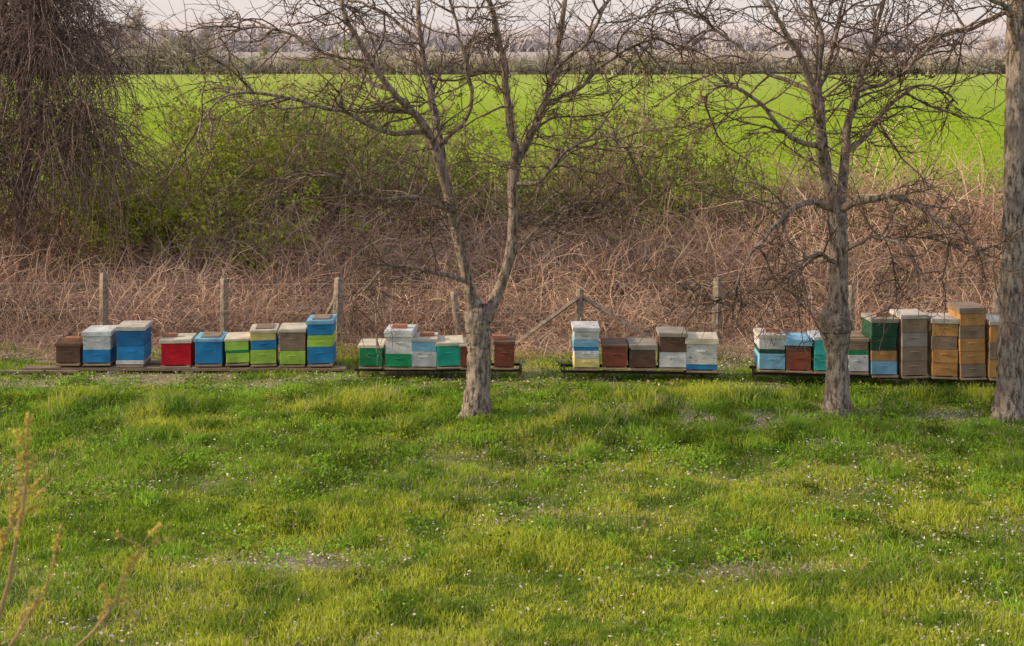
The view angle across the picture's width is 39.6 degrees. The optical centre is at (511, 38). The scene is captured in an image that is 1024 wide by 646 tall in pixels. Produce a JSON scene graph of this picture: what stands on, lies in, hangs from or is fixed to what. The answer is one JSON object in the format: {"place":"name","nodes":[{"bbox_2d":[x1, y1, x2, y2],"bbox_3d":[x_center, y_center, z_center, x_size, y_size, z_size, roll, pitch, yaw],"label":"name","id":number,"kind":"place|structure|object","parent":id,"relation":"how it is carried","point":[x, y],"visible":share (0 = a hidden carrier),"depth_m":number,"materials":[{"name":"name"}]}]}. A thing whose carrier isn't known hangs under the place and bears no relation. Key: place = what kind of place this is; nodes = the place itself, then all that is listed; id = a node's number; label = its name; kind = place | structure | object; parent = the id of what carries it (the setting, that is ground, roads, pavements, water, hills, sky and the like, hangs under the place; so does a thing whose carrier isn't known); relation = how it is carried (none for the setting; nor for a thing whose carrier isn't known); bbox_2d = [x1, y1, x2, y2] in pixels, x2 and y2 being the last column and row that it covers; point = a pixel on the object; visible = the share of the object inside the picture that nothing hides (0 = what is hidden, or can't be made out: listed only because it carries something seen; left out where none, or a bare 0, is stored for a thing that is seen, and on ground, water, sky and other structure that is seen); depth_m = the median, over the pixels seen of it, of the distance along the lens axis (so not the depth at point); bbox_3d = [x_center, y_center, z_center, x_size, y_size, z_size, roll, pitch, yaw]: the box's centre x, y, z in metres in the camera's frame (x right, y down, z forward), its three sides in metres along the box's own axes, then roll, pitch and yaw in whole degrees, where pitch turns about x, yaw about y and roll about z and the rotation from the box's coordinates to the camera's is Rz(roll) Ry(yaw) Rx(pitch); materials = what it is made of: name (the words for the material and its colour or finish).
{"place":"outdoors","nodes":[
{"label":"outdoors","id":0,"kind":"place"},
{"bbox_2d":[0,18,1005,40],"bbox_3d":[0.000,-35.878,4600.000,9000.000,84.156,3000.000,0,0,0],"label":"distant hills","id":1,"kind":"structure","parent":0,"point":[996,31],"depth_m":5079.53,"materials":[{"name":"grey"}]},
{"bbox_2d":[9,0,1006,26],"label":"sky","id":2,"kind":"structure","parent":0,"point":[164,6],"materials":[{"name":"white"}]},
{"bbox_2d":[0,340,1023,645],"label":"lawn grass","id":3,"kind":"structure","parent":0,"point":[248,576],"depth_m":15.33,"materials":[{"name":"green plant"}]},
{"bbox_2d":[0,41,1023,645],"bbox_3d":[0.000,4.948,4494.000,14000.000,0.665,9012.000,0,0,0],"label":"ground","id":4,"kind":"structure","parent":0,"point":[772,89],"depth_m":19.03,"materials":[{"name":"green plant"}]},
{"bbox_2d":[0,411,174,645],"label":"budding shrub","id":5,"kind":"object","parent":4,"relation":"on","point":[109,605],"visible":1,"depth_m":4.30,"materials":[{"name":"yellow plant"}]},
{"bbox_2d":[0,101,215,247],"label":"leafing shrub","id":6,"kind":"object","parent":4,"relation":"on","point":[123,183],"visible":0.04,"depth_m":31.02,"materials":[{"name":"green plant"}]},
{"bbox_2d":[0,92,216,259],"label":"bare shrub","id":7,"kind":"object","parent":4,"relation":"on","point":[54,223],"visible":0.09,"depth_m":30.53,"materials":[{"name":"brown plant"}]},
{"bbox_2d":[0,0,226,291],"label":"vine covered tree","id":8,"kind":"object","parent":4,"relation":"on","point":[45,39],"visible":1,"depth_m":27.47,"materials":[{"name":"brown plant"}]},
{"bbox_2d":[33,87,303,268],"bbox_3d":[-7.646,3.023,30.445,6.734,4.120,5.590,0,0,0],"label":"leafing shrub","id":9,"kind":"object","parent":4,"relation":"on","point":[176,214],"visible":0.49,"depth_m":29.52,"materials":[{"name":"green plant"}]},
{"bbox_2d":[0,360,346,372],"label":"hive stand","id":10,"kind":"object","parent":4,"relation":"on","point":[152,365],"visible":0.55,"depth_m":22.07,"materials":[{"name":"weathered wood"},{"name":"steel"}]},
{"bbox_2d":[54,336,82,365],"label":"beehive","id":11,"kind":"object","parent":10,"relation":"on","point":[69,350],"visible":0.83,"depth_m":22.14,"materials":[{"name":"brown paint"}]},
{"bbox_2d":[82,325,116,365],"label":"beehive","id":12,"kind":"object","parent":10,"relation":"on","point":[99,345],"visible":0.88,"depth_m":22.14,"materials":[{"name":"white paint"}]},
{"bbox_2d":[115,321,152,367],"bbox_3d":[-5.945,4.790,22.358,0.462,0.625,0.540,0,0,-1],"label":"beehive","id":13,"kind":"object","parent":10,"relation":"on","point":[133,343],"visible":1,"depth_m":22.14,"materials":[{"name":"blue paint"}]},
{"bbox_2d":[159,332,196,367],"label":"beehive","id":14,"kind":"object","parent":10,"relation":"on","point":[177,350],"visible":0.94,"depth_m":22.15,"materials":[{"name":"red paint"}]},
{"bbox_2d":[194,332,227,366],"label":"beehive","id":15,"kind":"object","parent":10,"relation":"on","point":[209,349],"visible":0.91,"depth_m":22.13,"materials":[{"name":"blue paint"}]},
{"bbox_2d":[224,332,250,365],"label":"beehive","id":16,"kind":"object","parent":10,"relation":"on","point":[237,348],"visible":0.87,"depth_m":22.14,"materials":[{"name":"green paint"}]},
{"bbox_2d":[249,323,278,366],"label":"beehive","id":17,"kind":"object","parent":10,"relation":"on","point":[264,338],"visible":1,"depth_m":22.14,"materials":[{"name":"multicoloured paint"}]},
{"bbox_2d":[278,323,307,367],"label":"beehive","id":18,"kind":"object","parent":10,"relation":"on","point":[293,344],"visible":0.91,"depth_m":22.14,"materials":[{"name":"multicoloured paint"}]},
{"bbox_2d":[306,314,336,366],"bbox_3d":[-2.989,4.724,22.358,0.427,0.733,0.540,-1,0,0],"label":"beehive","id":19,"kind":"object","parent":10,"relation":"on","point":[321,339],"visible":1,"depth_m":22.14,"materials":[{"name":"paint"}]},
{"bbox_2d":[139,130,248,240],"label":"leafing shrub","id":20,"kind":"object","parent":4,"relation":"on","point":[214,142],"visible":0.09,"depth_m":31.97,"materials":[{"name":"green plant"}]},
{"bbox_2d":[65,138,388,289],"bbox_3d":[-5.633,3.585,28.329,4.840,3.123,4.508,0,0,44],"label":"leafing shrub","id":21,"kind":"object","parent":4,"relation":"on","point":[262,238],"visible":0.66,"depth_m":28.09,"materials":[{"name":"green plant"}]},
{"bbox_2d":[49,42,419,250],"bbox_3d":[-5.569,2.598,32.427,8.410,5.289,6.922,0,0,16],"label":"leafing shrub","id":22,"kind":"object","parent":4,"relation":"on","point":[244,155],"visible":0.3,"depth_m":31.33,"materials":[{"name":"green plant"}]},
{"bbox_2d":[76,23,476,239],"bbox_3d":[-5.228,2.334,32.996,9.215,5.451,8.212,0,0,0],"label":"leafing shrub","id":23,"kind":"object","parent":4,"relation":"on","point":[302,123],"visible":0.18,"depth_m":32.10,"materials":[{"name":"green plant"}]},
{"bbox_2d":[191,30,509,247],"bbox_3d":[-3.355,2.610,31.888,7.168,5.631,8.579,0,0,0],"label":"leafing shrub","id":24,"kind":"object","parent":4,"relation":"on","point":[347,162],"visible":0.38,"depth_m":31.23,"materials":[{"name":"green plant"}]},
{"bbox_2d":[265,110,544,249],"bbox_3d":[-2.285,3.309,32.038,6.533,3.645,5.878,0,0,-37],"label":"leafing shrub","id":25,"kind":"object","parent":4,"relation":"on","point":[407,186],"visible":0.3,"depth_m":31.16,"materials":[{"name":"green plant"}]},
{"bbox_2d":[354,363,521,380],"bbox_3d":[-1.132,5.230,21.985,2.550,0.356,0.440,-1,0,4],"label":"hive stand","id":26,"kind":"object","parent":4,"relation":"on","point":[519,370],"visible":0.31,"depth_m":21.78,"materials":[{"name":"brown wood"}]},
{"bbox_2d":[358,338,385,368],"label":"beehive","id":27,"kind":"object","parent":26,"relation":"on","point":[372,362],"visible":0.9,"depth_m":21.72,"materials":[{"name":"green paint"}]},
{"bbox_2d":[384,323,416,369],"bbox_3d":[-1.718,4.719,21.935,0.442,0.644,0.540,0,0,4],"label":"beehive","id":28,"kind":"object","parent":26,"relation":"on","point":[398,356],"visible":0.84,"depth_m":21.71,"materials":[{"name":"white paint"}]},
{"bbox_2d":[410,331,438,369],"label":"beehive","id":29,"kind":"object","parent":26,"relation":"on","point":[424,349],"visible":0.91,"depth_m":21.71,"materials":[{"name":"white paint"}]},
{"bbox_2d":[436,335,463,368],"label":"beehive","id":30,"kind":"object","parent":26,"relation":"on","point":[448,351],"visible":0.8,"depth_m":21.70,"materials":[{"name":"teal paint"}]},
{"bbox_2d":[460,338,467,369],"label":"beehive","id":31,"kind":"object","parent":26,"relation":"on","point":[463,355],"visible":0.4,"depth_m":21.69,"materials":[{"name":"brown paint"}]},
{"bbox_2d":[492,334,515,369],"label":"beehive","id":32,"kind":"object","parent":26,"relation":"on","point":[504,347],"visible":1,"depth_m":21.68,"materials":[{"name":"brown paint"}]},
{"bbox_2d":[106,0,792,419],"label":"walnut tree","id":33,"kind":"object","parent":4,"relation":"on","point":[478,316],"visible":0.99,"depth_m":19.17,"materials":[{"name":"brown plant"}]},
{"bbox_2d":[406,152,554,241],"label":"bare shrub","id":34,"kind":"object","parent":4,"relation":"on","point":[471,192],"visible":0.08,"depth_m":32.61,"materials":[{"name":"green plant"}]},
{"bbox_2d":[1,272,999,346],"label":"wire fence","id":35,"kind":"object","parent":4,"relation":"on","point":[579,299],"visible":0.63,"depth_m":24.14,"materials":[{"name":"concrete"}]},
{"bbox_2d":[0,105,1003,364],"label":"bramble thicket","id":36,"kind":"object","parent":4,"relation":"on","point":[578,261],"visible":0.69,"depth_m":27.00,"materials":[{"name":"brown plant"}]},
{"bbox_2d":[0,108,1004,218],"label":"wheat crop","id":37,"kind":"object","parent":4,"relation":"on","point":[949,165],"visible":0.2,"depth_m":70.73,"materials":[{"name":"green plant"}]},
{"bbox_2d":[1,1,1004,62],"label":"distant bare trees","id":38,"kind":"object","parent":4,"relation":"on","point":[992,43],"visible":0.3,"depth_m":217.44,"materials":[{"name":"plant"}]},
{"bbox_2d":[1,23,1005,74],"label":"distant hedgerow","id":39,"kind":"object","parent":4,"relation":"on","point":[538,62],"visible":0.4,"depth_m":210.50,"materials":[{"name":"plant"}]},
{"bbox_2d":[0,346,1023,645],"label":"fallen leaves","id":40,"kind":"object","parent":4,"relation":"on","point":[560,496],"visible":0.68,"depth_m":16.05,"materials":[{"name":"plant"}]},
{"bbox_2d":[0,368,1023,645],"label":"broadleaf weeds","id":41,"kind":"object","parent":4,"relation":"on","point":[80,378],"visible":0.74,"depth_m":17.44,"materials":[{"name":"green plant"}]},
{"bbox_2d":[70,20,1005,53],"bbox_3d":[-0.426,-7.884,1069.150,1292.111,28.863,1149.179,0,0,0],"label":"distant woodland","id":42,"kind":"object","parent":4,"relation":"on","point":[752,40],"visible":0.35,"depth_m":625.25,"materials":[{"name":"plant"}]},
{"bbox_2d":[463,176,628,257],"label":"bare shrub","id":43,"kind":"object","parent":4,"relation":"on","point":[489,203],"visible":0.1,"depth_m":30.59,"materials":[{"name":"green plant"}]},
{"bbox_2d":[420,85,693,250],"bbox_3d":[1.371,3.084,32.416,6.211,4.165,5.319,0,0,20],"label":"leafing shrub","id":44,"kind":"object","parent":4,"relation":"on","point":[595,195],"visible":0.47,"depth_m":31.57,"materials":[{"name":"green plant"}]},
{"bbox_2d":[561,364,717,381],"bbox_3d":[1.937,5.217,21.775,2.383,0.356,0.440,0,0,2],"label":"hive stand","id":45,"kind":"object","parent":4,"relation":"on","point":[604,372],"visible":0.46,"depth_m":21.57,"materials":[{"name":"brown wood"}]},
{"bbox_2d":[571,321,599,370],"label":"beehive","id":46,"kind":"object","parent":45,"relation":"on","point":[585,343],"visible":1,"depth_m":21.57,"materials":[{"name":"white paint"}]},
{"bbox_2d":[601,338,627,369],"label":"beehive","id":47,"kind":"object","parent":45,"relation":"on","point":[614,353],"visible":1,"depth_m":21.56,"materials":[{"name":"brown wood"}]},
{"bbox_2d":[627,338,657,370],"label":"beehive","id":48,"kind":"object","parent":45,"relation":"on","point":[641,355],"visible":0.99,"depth_m":21.55,"materials":[{"name":"brown wood"}]},
{"bbox_2d":[656,326,687,370],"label":"beehive","id":49,"kind":"object","parent":45,"relation":"on","point":[671,350],"visible":1,"depth_m":21.54,"materials":[{"name":"white paint"}]},
{"bbox_2d":[685,332,718,372],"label":"beehive","id":50,"kind":"object","parent":45,"relation":"on","point":[701,356],"visible":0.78,"depth_m":21.53,"materials":[{"name":"white paint"}]},
{"bbox_2d":[472,22,826,234],"bbox_3d":[2.951,2.247,32.751,8.225,5.700,8.146,0,0,0],"label":"leafing shrub","id":51,"kind":"object","parent":4,"relation":"on","point":[676,165],"visible":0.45,"depth_m":32.13,"materials":[{"name":"green plant"}]},
{"bbox_2d":[582,133,744,246],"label":"bare shrub","id":52,"kind":"object","parent":4,"relation":"on","point":[680,203],"visible":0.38,"depth_m":31.57,"materials":[{"name":"brown plant"}]},
{"bbox_2d":[665,153,850,244],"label":"bare shrub","id":53,"kind":"object","parent":4,"relation":"on","point":[745,202],"visible":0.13,"depth_m":31.56,"materials":[{"name":"brown plant"}]},
{"bbox_2d":[570,0,1023,419],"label":"walnut tree","id":54,"kind":"object","parent":4,"relation":"on","point":[834,324],"visible":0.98,"depth_m":19.36,"materials":[{"name":"brown plant"}]},
{"bbox_2d":[756,168,935,241],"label":"bare shrub","id":55,"kind":"object","parent":4,"relation":"on","point":[877,173],"visible":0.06,"depth_m":31.75,"materials":[{"name":"brown plant"}]},
{"bbox_2d":[749,366,995,386],"bbox_3d":[5.578,5.223,21.487,3.912,0.356,0.440,1,0,4],"label":"hive stand","id":56,"kind":"object","parent":4,"relation":"on","point":[755,373],"visible":0.32,"depth_m":21.33,"materials":[{"name":"brown wood"}]},
{"bbox_2d":[753,327,786,372],"bbox_3d":[3.908,4.690,21.585,0.424,0.611,0.540,1,0,1],"label":"beehive","id":57,"kind":"object","parent":56,"relation":"on","point":[766,359],"visible":0.84,"depth_m":21.36,"materials":[{"name":"white paint"}]},
{"bbox_2d":[785,332,812,372],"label":"beehive","id":58,"kind":"object","parent":56,"relation":"on","point":[798,360],"visible":0.86,"depth_m":21.34,"materials":[{"name":"red paint"}]},
{"bbox_2d":[807,330,825,373],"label":"beehive","id":59,"kind":"object","parent":56,"relation":"on","point":[821,352],"visible":0.45,"depth_m":21.32,"materials":[{"name":"teal paint"}]},
{"bbox_2d":[848,332,869,374],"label":"beehive","id":60,"kind":"object","parent":56,"relation":"on","point":[858,356],"visible":0.62,"depth_m":21.28,"materials":[{"name":"white paint"}]},
{"bbox_2d":[861,312,898,377],"bbox_3d":[5.555,4.590,21.477,0.422,0.926,0.540,1,0,-4],"label":"beehive","id":61,"kind":"object","parent":56,"relation":"on","point":[884,365],"visible":0.81,"depth_m":21.26,"materials":[{"name":"multicoloured paint"}]},
{"bbox_2d":[889,309,928,378],"bbox_3d":[5.995,4.589,21.451,0.421,0.941,0.540,0,-1,-4],"label":"beehive","id":62,"kind":"object","parent":56,"relation":"on","point":[911,343],"visible":0.88,"depth_m":21.23,"materials":[{"name":"grey wood"}]},
{"bbox_2d":[924,312,959,379],"bbox_3d":[6.466,4.617,21.420,0.409,0.892,0.540,1,0,3],"label":"beehive","id":63,"kind":"object","parent":56,"relation":"on","point":[942,363],"visible":0.89,"depth_m":21.20,"materials":[{"name":"brown wood"}]},
{"bbox_2d":[946,301,986,380],"bbox_3d":[6.843,4.533,21.388,0.420,1.067,0.540,-1,0,-5],"label":"beehive","id":64,"kind":"object","parent":56,"relation":"on","point":[971,360],"visible":0.89,"depth_m":21.17,"materials":[{"name":"brown wood"}]},
{"bbox_2d":[985,315,998,380],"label":"beehive","id":65,"kind":"object","parent":56,"relation":"on","point":[991,335],"visible":0.25,"depth_m":21.15,"materials":[{"name":"brown wood"}]},
{"bbox_2d":[778,127,1000,260],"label":"bare shrub","id":66,"kind":"object","parent":4,"relation":"on","point":[896,192],"visible":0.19,"depth_m":30.55,"materials":[{"name":"brown plant"}]},
{"bbox_2d":[851,0,1023,423],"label":"walnut tree","id":67,"kind":"object","parent":4,"relation":"on","point":[1009,394],"visible":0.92,"depth_m":19.36,"materials":[{"name":"brown plant"}]},
{"bbox_2d":[906,164,1003,225],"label":"bare shrub","id":68,"kind":"object","parent":4,"relation":"on","point":[978,191],"visible":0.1,"depth_m":31.31,"materials":[{"name":"brown plant"}]}
]}

